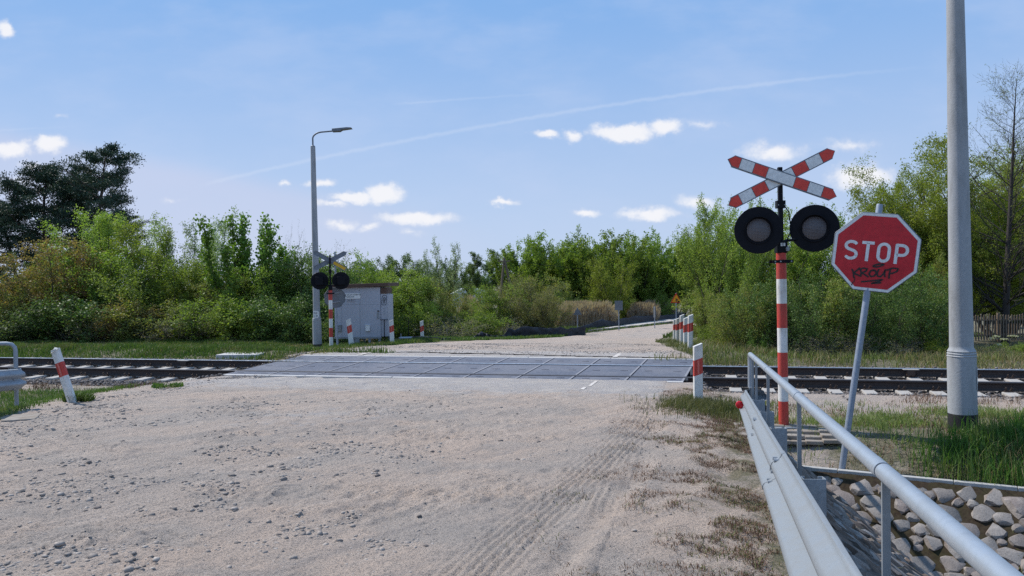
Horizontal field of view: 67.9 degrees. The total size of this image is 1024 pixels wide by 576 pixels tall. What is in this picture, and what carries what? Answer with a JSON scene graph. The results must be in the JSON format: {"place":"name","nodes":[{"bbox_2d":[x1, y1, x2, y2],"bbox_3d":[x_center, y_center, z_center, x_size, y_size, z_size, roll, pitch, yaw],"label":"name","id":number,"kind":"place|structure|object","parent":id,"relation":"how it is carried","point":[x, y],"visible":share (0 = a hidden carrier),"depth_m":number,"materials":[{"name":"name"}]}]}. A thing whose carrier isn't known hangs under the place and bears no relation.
{"place":"outdoors","nodes":[
{"label":"outdoors","id":0,"kind":"place"},
{"bbox_2d":[0,383,144,419],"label":"verge grass","id":1,"kind":"structure","parent":0,"point":[10,408],"depth_m":13.41,"materials":[{"name":"plant"}]},
{"bbox_2d":[0,333,442,359],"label":"meadow grass","id":2,"kind":"structure","parent":0,"point":[139,346],"depth_m":23.94,"materials":[{"name":"plant"}]},
{"bbox_2d":[0,375,682,575],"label":"road","id":3,"kind":"structure","parent":0,"point":[457,548],"depth_m":6.88,"materials":[{"name":"stone"}]},
{"bbox_2d":[0,282,1023,575],"bbox_3d":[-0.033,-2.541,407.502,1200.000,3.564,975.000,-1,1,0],"label":"ground","id":4,"kind":"structure","parent":0,"point":[624,544],"depth_m":7.45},
{"bbox_2d":[0,368,26,390],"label":"guardrail","id":5,"kind":"object","parent":4,"relation":"on","point":[10,379],"visible":1,"depth_m":11.26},
{"bbox_2d":[0,198,56,288],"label":"pine tree","id":6,"kind":"object","parent":4,"relation":"on","point":[7,243],"visible":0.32,"depth_m":57.68,"materials":[{"name":"green plant"}]},
{"bbox_2d":[0,267,59,334],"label":"bush","id":7,"kind":"object","parent":4,"relation":"on","point":[23,292],"visible":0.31,"depth_m":35.12,"materials":[{"name":"green plant"}]},
{"bbox_2d":[0,297,92,342],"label":"bush","id":8,"kind":"object","parent":4,"relation":"on","point":[11,332],"visible":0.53,"depth_m":33.40,"materials":[{"name":"green plant"}]},
{"bbox_2d":[0,159,100,291],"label":"pine tree","id":9,"kind":"object","parent":4,"relation":"on","point":[21,194],"visible":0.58,"depth_m":57.38,"materials":[{"name":"green plant"}]},
{"bbox_2d":[0,233,115,335],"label":"bush","id":10,"kind":"object","parent":4,"relation":"on","point":[46,265],"visible":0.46,"depth_m":35.67,"materials":[{"name":"green plant"}]},
{"bbox_2d":[51,347,76,402],"bbox_3d":[-7.139,1.509,12.159,0.138,1.178,0.076,-18,0,4],"label":"guide post","id":11,"kind":"object","parent":4,"relation":"on","point":[62,371],"visible":0.88,"depth_m":12.13,"materials":[{"name":"white paint"}]},
{"bbox_2d":[12,170,133,286],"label":"pine tree","id":12,"kind":"object","parent":4,"relation":"on","point":[84,175],"visible":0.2,"depth_m":61.01,"materials":[{"name":"green plant"}]},
{"bbox_2d":[30,211,127,293],"bbox_3d":[-22.279,-0.764,39.567,4.774,6.582,4.402,-1,1,-20],"label":"young tree","id":13,"kind":"object","parent":4,"relation":"on","point":[97,229],"visible":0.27,"depth_m":38.82,"materials":[{"name":"green plant"}]},
{"bbox_2d":[13,288,145,342],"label":"bush","id":14,"kind":"object","parent":4,"relation":"on","point":[82,313],"visible":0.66,"depth_m":33.32,"materials":[{"name":"green plant"}]},
{"bbox_2d":[33,234,146,314],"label":"bush","id":15,"kind":"object","parent":4,"relation":"on","point":[114,259],"visible":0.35,"depth_m":36.22,"materials":[{"name":"green plant"}]},
{"bbox_2d":[46,141,145,244],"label":"pine tree","id":16,"kind":"object","parent":4,"relation":"on","point":[109,179],"visible":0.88,"depth_m":57.60,"materials":[{"name":"green plant"}]},
{"bbox_2d":[61,294,168,340],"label":"bush","id":17,"kind":"object","parent":4,"relation":"on","point":[143,314],"visible":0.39,"depth_m":34.05,"materials":[{"name":"green plant"}]},
{"bbox_2d":[66,204,179,284],"bbox_3d":[-20.541,-1.007,40.394,5.499,6.974,5.070,-1,1,-23],"label":"young tree","id":18,"kind":"object","parent":4,"relation":"on","point":[107,226],"visible":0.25,"depth_m":39.78,"materials":[{"name":"green plant"}]},
{"bbox_2d":[56,243,208,332],"bbox_3d":[-18.083,0.124,37.346,6.692,4.790,6.846,0,1,36],"label":"bush","id":19,"kind":"object","parent":4,"relation":"on","point":[103,284],"visible":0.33,"depth_m":35.66,"materials":[{"name":"green plant"}]},
{"bbox_2d":[100,213,178,298],"bbox_3d":[-18.846,-0.590,38.808,3.925,6.136,4.257,-1,1,-38],"label":"young tree","id":20,"kind":"object","parent":4,"relation":"on","point":[129,237],"visible":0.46,"depth_m":37.55,"materials":[{"name":"green plant"}]},
{"bbox_2d":[96,295,200,341],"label":"bush","id":21,"kind":"object","parent":4,"relation":"on","point":[120,316],"visible":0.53,"depth_m":33.51,"materials":[{"name":"green plant"}]},
{"bbox_2d":[111,255,222,324],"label":"bush","id":22,"kind":"object","parent":4,"relation":"on","point":[157,282],"visible":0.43,"depth_m":36.27,"materials":[{"name":"green plant"}]},
{"bbox_2d":[115,306,219,342],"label":"bush","id":23,"kind":"object","parent":4,"relation":"on","point":[167,334],"visible":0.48,"depth_m":33.22,"materials":[{"name":"green plant"}]},
{"bbox_2d":[139,210,204,297],"bbox_3d":[-17.642,-0.789,39.614,4.013,6.473,2.978,-1,1,-11],"label":"young tree","id":24,"kind":"object","parent":4,"relation":"on","point":[186,235],"visible":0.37,"depth_m":39.08,"materials":[{"name":"green plant"}]},
{"bbox_2d":[161,257,256,329],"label":"bush","id":25,"kind":"object","parent":4,"relation":"on","point":[198,276],"visible":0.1,"depth_m":36.41,"materials":[{"name":"green plant"}]},
{"bbox_2d":[157,288,264,340],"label":"bush","id":26,"kind":"object","parent":4,"relation":"on","point":[185,318],"visible":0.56,"depth_m":33.20,"materials":[{"name":"green plant"}]},
{"bbox_2d":[187,204,241,293],"bbox_3d":[-15.377,-0.953,39.155,4.547,6.723,3.375,0,1,44],"label":"young tree","id":27,"kind":"object","parent":4,"relation":"on","point":[221,227],"visible":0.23,"depth_m":38.91,"materials":[{"name":"green plant"}]},
{"bbox_2d":[181,270,259,330],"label":"bush","id":28,"kind":"object","parent":4,"relation":"on","point":[208,291],"visible":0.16,"depth_m":35.54,"materials":[{"name":"green plant"}]},
{"bbox_2d":[193,210,257,304],"bbox_3d":[-13.397,-0.674,36.281,2.301,6.221,3.067,0,1,25],"label":"maple sapling","id":29,"kind":"object","parent":4,"relation":"on","point":[226,254],"visible":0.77,"depth_m":35.60,"materials":[{"name":"green plant"}]},
{"bbox_2d":[198,294,285,341],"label":"bush","id":30,"kind":"object","parent":4,"relation":"on","point":[218,320],"visible":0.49,"depth_m":32.99,"materials":[{"name":"green plant"}]},
{"bbox_2d":[218,262,305,330],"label":"bush","id":31,"kind":"object","parent":4,"relation":"on","point":[271,287],"visible":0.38,"depth_m":35.59,"materials":[{"name":"green plant"}]},
{"bbox_2d":[233,211,294,298],"bbox_3d":[-12.364,-0.700,36.898,3.056,6.197,2.292,0,1,25],"label":"maple sapling","id":32,"kind":"object","parent":4,"relation":"on","point":[243,225],"visible":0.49,"depth_m":36.53,"materials":[{"name":"green plant"}]},
{"bbox_2d":[255,225,296,298],"bbox_3d":[-11.665,-0.370,36.869,1.724,5.533,2.297,-1,1,-42],"label":"maple sapling","id":33,"kind":"object","parent":4,"relation":"on","point":[271,250],"visible":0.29,"depth_m":36.10,"materials":[{"name":"green plant"}]},
{"bbox_2d":[235,288,334,342],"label":"bush","id":34,"kind":"object","parent":4,"relation":"on","point":[260,312],"visible":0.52,"depth_m":32.92,"materials":[{"name":"green plant"}]},
{"bbox_2d":[256,245,355,322],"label":"bush","id":35,"kind":"object","parent":4,"relation":"on","point":[298,270],"visible":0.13,"depth_m":36.47,"materials":[{"name":"green plant"}]},
{"bbox_2d":[265,289,347,343],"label":"bush","id":36,"kind":"object","parent":4,"relation":"on","point":[293,308],"visible":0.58,"depth_m":32.66,"materials":[{"name":"green plant"}]},
{"bbox_2d":[255,241,365,332],"bbox_3d":[-9.869,0.180,37.308,5.584,4.935,5.458,-1,1,-15],"label":"bush","id":37,"kind":"object","parent":4,"relation":"on","point":[304,274],"visible":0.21,"depth_m":36.07,"materials":[{"name":"green plant"}]},
{"bbox_2d":[311,251,349,344],"bbox_3d":[-6.299,0.544,26.404,1.329,3.700,0.342,-1,1,-12],"label":"warning signal","id":38,"kind":"object","parent":4,"relation":"on","point":[321,280],"visible":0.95,"depth_m":26.38,"materials":[{"name":"red paint"}]},
{"bbox_2d":[310,127,351,347],"bbox_3d":[-6.723,-1.673,28.460,1.597,8.638,0.344,-1,1,-1],"label":"lamp post","id":39,"kind":"object","parent":4,"relation":"on","point":[317,329],"visible":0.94,"depth_m":28.35,"materials":[{"name":"metal"}]},
{"bbox_2d":[293,247,382,341],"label":"bush","id":40,"kind":"object","parent":4,"relation":"on","point":[365,264],"visible":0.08,"depth_m":38.05,"materials":[{"name":"green plant"}]},
{"bbox_2d":[332,282,398,344],"bbox_3d":[-5.818,1.131,30.429,2.222,2.666,2.100,-1,1,3],"label":"control cabinet","id":41,"kind":"object","parent":4,"relation":"on","point":[367,308],"visible":0.9,"depth_m":29.47,"materials":[{"name":"metal"}]},
{"bbox_2d":[310,258,429,339],"bbox_3d":[-8.255,0.635,40.223,6.877,4.441,6.722,-1,1,-39],"label":"bush","id":42,"kind":"object","parent":4,"relation":"on","point":[386,277],"visible":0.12,"depth_m":39.67,"materials":[{"name":"green plant"}]},
{"bbox_2d":[360,260,442,330],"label":"bush","id":43,"kind":"object","parent":4,"relation":"on","point":[397,300],"visible":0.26,"depth_m":40.81,"materials":[{"name":"green plant"}]},
{"bbox_2d":[373,306,441,340],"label":"bush","id":44,"kind":"object","parent":4,"relation":"on","point":[398,328],"visible":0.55,"depth_m":38.17,"materials":[{"name":"green plant"}]},
{"bbox_2d":[403,277,472,334],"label":"bush","id":45,"kind":"object","parent":4,"relation":"on","point":[449,303],"visible":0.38,"depth_m":41.57,"materials":[{"name":"green plant"}]},
{"bbox_2d":[419,236,463,308],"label":"young tree","id":46,"kind":"object","parent":4,"relation":"on","point":[442,270],"visible":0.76,"depth_m":61.38,"materials":[{"name":"green plant"}]},
{"bbox_2d":[405,314,496,336],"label":"dry shrub","id":47,"kind":"object","parent":4,"relation":"on","point":[444,327],"visible":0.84,"depth_m":37.97,"materials":[{"name":"green plant"}]},
{"bbox_2d":[429,255,477,307],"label":"tree","id":48,"kind":"object","parent":4,"relation":"on","point":[464,279],"visible":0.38,"depth_m":95.22,"materials":[{"name":"green plant"}]},
{"bbox_2d":[442,305,515,335],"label":"bush","id":49,"kind":"object","parent":4,"relation":"on","point":[485,319],"visible":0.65,"depth_m":39.77,"materials":[{"name":"green plant"}]},
{"bbox_2d":[288,324,695,357],"bbox_3d":[7.269,2.321,41.770,11.667,2.053,46.650,0,1,21],"label":"road beyond","id":50,"kind":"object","parent":4,"relation":"on","point":[649,335],"visible":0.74,"depth_m":24.54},
{"bbox_2d":[464,283,532,333],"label":"bush","id":51,"kind":"object","parent":4,"relation":"on","point":[487,298],"visible":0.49,"depth_m":43.46,"materials":[{"name":"green plant"}]},
{"bbox_2d":[0,351,1023,400],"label":"ballast","id":52,"kind":"structure","parent":4,"relation":"on","point":[109,383],"depth_m":16.95,"materials":[{"name":"gravel"}]},
{"bbox_2d":[3,361,24,366],"bbox_3d":[-13.575,2.130,19.816,0.276,0.262,2.500,-1,3,13],"label":"sleeper","id":53,"kind":"object","parent":52,"relation":"on","point":[11,365],"visible":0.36,"depth_m":20.38,"materials":[{"name":"concrete"}]},
{"bbox_2d":[0,366,1023,391],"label":"rail","id":54,"kind":"object","parent":53,"relation":"on","point":[882,384],"visible":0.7,"depth_m":15.07,"materials":[{"name":"metal"}]},
{"bbox_2d":[18,361,44,366],"bbox_3d":[-12.989,2.124,19.685,0.276,0.262,2.500,-1,3,13],"label":"sleeper","id":55,"kind":"object","parent":52,"relation":"on","point":[31,365],"visible":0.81,"depth_m":20.28,"materials":[{"name":"concrete"}]},
{"bbox_2d":[0,357,1023,377],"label":"rail","id":56,"kind":"object","parent":55,"relation":"on","point":[922,372],"visible":0.58,"depth_m":16.79,"materials":[{"name":"metal"}]},
{"bbox_2d":[483,234,561,300],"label":"poplar clump","id":57,"kind":"object","parent":4,"relation":"on","point":[497,268],"visible":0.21,"depth_m":74.98,"materials":[{"name":"green plant"}]},
{"bbox_2d":[480,272,566,325],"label":"bush","id":58,"kind":"object","parent":4,"relation":"on","point":[526,289],"visible":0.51,"depth_m":44.46,"materials":[{"name":"green plant"}]},
{"bbox_2d":[508,291,573,327],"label":"bush","id":59,"kind":"object","parent":4,"relation":"on","point":[546,319],"visible":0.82,"depth_m":43.10,"materials":[{"name":"green plant"}]},
{"bbox_2d":[505,269,580,326],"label":"bush","id":60,"kind":"object","parent":4,"relation":"on","point":[558,290],"visible":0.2,"depth_m":49.51,"materials":[{"name":"green plant"}]},
{"bbox_2d":[504,325,585,336],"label":"fabric barrier","id":61,"kind":"object","parent":4,"relation":"on","point":[526,331],"visible":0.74,"depth_m":40.02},
{"bbox_2d":[505,229,591,300],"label":"poplar clump","id":62,"kind":"object","parent":4,"relation":"on","point":[530,261],"visible":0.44,"depth_m":72.28,"materials":[{"name":"green plant"}]},
{"bbox_2d":[529,224,618,300],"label":"poplar clump","id":63,"kind":"object","parent":4,"relation":"on","point":[593,242],"visible":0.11,"depth_m":73.83,"materials":[{"name":"green plant"}]},
{"bbox_2d":[555,299,619,326],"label":"reed bed","id":64,"kind":"object","parent":4,"relation":"on","point":[592,311],"visible":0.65,"depth_m":57.15,"materials":[{"name":"plant"}]},
{"bbox_2d":[553,227,650,301],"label":"poplar clump","id":65,"kind":"object","parent":4,"relation":"on","point":[610,262],"visible":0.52,"depth_m":71.30,"materials":[{"name":"green plant"}]},
{"bbox_2d":[579,366,639,375],"bbox_3d":[2.108,1.827,16.328,1.217,0.128,1.295,-1,3,13],"label":"crossing panel","id":66,"kind":"object","parent":4,"relation":"on","point":[613,370],"visible":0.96,"depth_m":16.26,"materials":[{"name":"concrete"}]},
{"bbox_2d":[583,255,640,319],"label":"bush","id":67,"kind":"object","parent":4,"relation":"on","point":[607,293],"visible":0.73,"depth_m":65.38,"materials":[{"name":"green plant"}]},
{"bbox_2d":[595,229,667,307],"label":"poplar clump","id":68,"kind":"object","parent":4,"relation":"on","point":[650,262],"visible":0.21,"depth_m":72.52,"materials":[{"name":"green plant"}]},
{"bbox_2d":[581,313,684,329],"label":"fabric barrier","id":69,"kind":"object","parent":4,"relation":"on","point":[624,321],"visible":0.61,"depth_m":60.62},
{"bbox_2d":[501,387,788,575],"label":"shoulder grass","id":70,"kind":"structure","parent":4,"relation":"on","point":[726,436],"depth_m":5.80,"materials":[{"name":"plant"}]},
{"bbox_2d":[605,229,692,304],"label":"poplar clump","id":71,"kind":"object","parent":4,"relation":"on","point":[667,260],"visible":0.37,"depth_m":73.42,"materials":[{"name":"green plant"}]},
{"bbox_2d":[632,366,691,376],"bbox_3d":[3.193,1.816,16.086,1.217,0.128,1.295,-1,3,13],"label":"crossing panel","id":72,"kind":"object","parent":4,"relation":"on","point":[663,371],"visible":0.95,"depth_m":16.02,"materials":[{"name":"concrete"}]},
{"bbox_2d":[649,226,701,314],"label":"poplar clump","id":73,"kind":"object","parent":4,"relation":"on","point":[668,254],"visible":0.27,"depth_m":74.73,"materials":[{"name":"green plant"}]},
{"bbox_2d":[693,343,702,399],"bbox_3d":[2.831,1.433,11.551,0.137,1.188,0.074,-1,1,-8],"label":"guide post","id":74,"kind":"object","parent":4,"relation":"on","point":[698,370],"visible":0.77,"depth_m":11.52,"materials":[{"name":"white paint"}]},
{"bbox_2d":[649,336,746,365],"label":"verge grass","id":75,"kind":"structure","parent":4,"relation":"on","point":[676,343],"depth_m":20.17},
{"bbox_2d":[673,285,733,340],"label":"bush","id":76,"kind":"object","parent":4,"relation":"on","point":[697,312],"visible":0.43,"depth_m":25.05,"materials":[{"name":"green plant"}]},
{"bbox_2d":[619,391,802,426],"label":"grass tuft","id":77,"kind":"object","parent":4,"relation":"on","point":[711,406],"visible":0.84,"depth_m":10.96,"materials":[{"name":"plant"}]},
{"bbox_2d":[662,202,801,325],"bbox_3d":[8.383,-0.479,29.259,4.939,5.630,4.119,-1,1,-13],"label":"willow bush","id":78,"kind":"object","parent":4,"relation":"on","point":[719,245],"visible":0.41,"depth_m":28.68,"materials":[{"name":"green plant"}]},
{"bbox_2d":[672,194,792,322],"bbox_3d":[8.113,-0.724,28.179,3.542,5.889,4.247,-1,1,-42],"label":"willow bush","id":79,"kind":"object","parent":4,"relation":"on","point":[740,253],"visible":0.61,"depth_m":27.93,"materials":[{"name":"green plant"}]},
{"bbox_2d":[701,280,789,348],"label":"bush","id":80,"kind":"object","parent":4,"relation":"on","point":[724,327],"visible":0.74,"depth_m":21.61,"materials":[{"name":"green plant"}]},
{"bbox_2d":[702,192,821,345],"bbox_3d":[10.188,-0.707,31.063,4.770,6.631,5.854,-1,1,14],"label":"willow bush","id":81,"kind":"object","parent":4,"relation":"on","point":[794,271],"visible":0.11,"depth_m":29.50,"materials":[{"name":"green plant"}]},
{"bbox_2d":[719,271,810,348],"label":"bush","id":82,"kind":"object","parent":4,"relation":"on","point":[772,323],"visible":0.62,"depth_m":21.14,"materials":[{"name":"green plant"}]},
{"bbox_2d":[734,421,840,444],"bbox_3d":[3.453,1.863,9.496,1.291,0.231,1.630,-1,1,14],"label":"paved apron","id":83,"kind":"object","parent":4,"relation":"on","point":[809,437],"visible":0.41,"depth_m":9.61,"materials":[{"name":"concrete"}]},
{"bbox_2d":[728,148,839,428],"bbox_3d":[3.539,0.131,9.935,1.409,3.880,0.374,-1,1,0],"label":"warning signal","id":84,"kind":"object","parent":83,"relation":"on","point":[812,228],"visible":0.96,"depth_m":9.88,"materials":[{"name":"red paint"}]},
{"bbox_2d":[736,389,861,575],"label":"guardrail","id":85,"kind":"object","parent":4,"relation":"on","point":[810,543],"visible":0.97,"depth_m":4.08,"materials":[{"name":"metal"}]},
{"bbox_2d":[748,352,1023,575],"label":"handrail","id":86,"kind":"object","parent":85,"relation":"attached to","point":[979,556],"visible":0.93,"depth_m":2.59,"materials":[{"name":"grey metal"}]},
{"bbox_2d":[757,266,870,355],"bbox_3d":[8.497,0.733,21.216,2.914,2.719,2.849,-1,1,-15],"label":"bush","id":87,"kind":"object","parent":4,"relation":"on","point":[808,320],"visible":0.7,"depth_m":20.79,"materials":[{"name":"green plant"}]},
{"bbox_2d":[772,204,862,320],"bbox_3d":[12.571,-0.342,29.823,5.104,5.782,4.159,-1,1,-26],"label":"willow bush","id":88,"kind":"object","parent":4,"relation":"on","point":[826,261],"visible":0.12,"depth_m":29.38,"materials":[{"name":"green plant"}]},
{"bbox_2d":[787,273,884,354],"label":"bush","id":89,"kind":"object","parent":4,"relation":"on","point":[833,303],"visible":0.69,"depth_m":20.85,"materials":[{"name":"green plant"}]},
{"bbox_2d":[787,453,930,575],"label":"stone wall","id":90,"kind":"structure","parent":4,"relation":"on","point":[862,546],"depth_m":6.94,"materials":[{"name":"stone"}]},
{"bbox_2d":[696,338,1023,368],"bbox_3d":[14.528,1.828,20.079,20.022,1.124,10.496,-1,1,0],"label":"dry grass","id":91,"kind":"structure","parent":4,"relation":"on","point":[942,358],"depth_m":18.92,"materials":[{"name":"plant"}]},
{"bbox_2d":[705,313,1023,343],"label":"picket fence","id":92,"kind":"object","parent":4,"relation":"on","point":[997,319],"visible":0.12,"depth_m":28.01,"materials":[{"name":"brown wood"}]},
{"bbox_2d":[821,285,928,354],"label":"bush","id":93,"kind":"object","parent":4,"relation":"on","point":[899,330],"visible":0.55,"depth_m":20.93,"materials":[{"name":"green plant"}]},
{"bbox_2d":[831,204,921,468],"bbox_3d":[4.281,0.732,8.961,0.957,3.455,0.245,-1,1,11],"label":"stop sign","id":94,"kind":"object","parent":4,"relation":"on","point":[878,250],"visible":0.99,"depth_m":8.95,"materials":[{"name":"metal"}]},
{"bbox_2d":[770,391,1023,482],"bbox_3d":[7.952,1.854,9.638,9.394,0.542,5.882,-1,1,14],"label":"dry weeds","id":95,"kind":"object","parent":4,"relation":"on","point":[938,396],"visible":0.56,"depth_m":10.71,"materials":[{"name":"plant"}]},
{"bbox_2d":[871,260,948,353],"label":"bush","id":96,"kind":"object","parent":4,"relation":"on","point":[932,330],"visible":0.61,"depth_m":21.37,"materials":[{"name":"green plant"}]},
{"bbox_2d":[802,465,1023,490],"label":"curb","id":97,"kind":"structure","parent":4,"relation":"on","point":[929,479],"depth_m":8.46,"materials":[{"name":"concrete"}]},
{"bbox_2d":[811,471,1023,575],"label":"stone slope","id":98,"kind":"structure","parent":4,"relation":"on","point":[993,518],"depth_m":8.02,"materials":[{"name":"stone"},{"name":"soil"}]},
{"bbox_2d":[826,154,1022,345],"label":"willow tree","id":99,"kind":"object","parent":4,"relation":"on","point":[918,185],"visible":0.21,"depth_m":30.59,"materials":[{"name":"green plant"}]},
{"bbox_2d":[827,123,1023,344],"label":"willow tree","id":100,"kind":"object","parent":4,"relation":"on","point":[941,167],"visible":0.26,"depth_m":32.15,"materials":[{"name":"green plant"}]},
{"bbox_2d":[892,408,1023,486],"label":"tall grass","id":101,"kind":"structure","parent":4,"relation":"on","point":[993,435],"depth_m":8.71,"materials":[{"name":"plant"}]},
{"bbox_2d":[946,0,977,431],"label":"lamp post","id":102,"kind":"object","parent":4,"relation":"on","point":[962,386],"visible":0.98,"depth_m":9.31,"materials":[{"name":"metal"}]},
{"bbox_2d":[923,59,1023,345],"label":"alder tree","id":103,"kind":"object","parent":4,"relation":"on","point":[1006,287],"visible":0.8,"depth_m":28.90,"materials":[{"name":"green plant"}]},
{"bbox_2d":[929,140,1023,337],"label":"willow tree","id":104,"kind":"object","parent":4,"relation":"on","point":[1002,173],"depth_m":35.93,"materials":[{"name":"green plant"}]},
{"bbox_2d":[970,154,1023,325],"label":"willow tree","id":105,"kind":"object","parent":4,"relation":"on","point":[1018,199],"visible":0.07,"depth_m":33.90,"materials":[{"name":"green plant"}]},
{"bbox_2d":[0,0,1023,284],"label":"sky","id":106,"kind":"structure","parent":0,"point":[480,125],"materials":[{"name":"blue"}]},
{"bbox_2d":[352,343,689,354],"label":"crumbled sand","id":107,"kind":"structure","parent":0,"point":[555,347],"depth_m":22.46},
{"bbox_2d":[692,338,1023,368],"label":"rough grass","id":108,"kind":"structure","parent":0,"point":[770,353],"depth_m":19.14,"materials":[{"name":"plant"}]},
{"bbox_2d":[765,397,1023,485],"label":"verge grass","id":109,"kind":"structure","parent":0,"point":[886,418],"depth_m":9.99,"materials":[{"name":"plant"}]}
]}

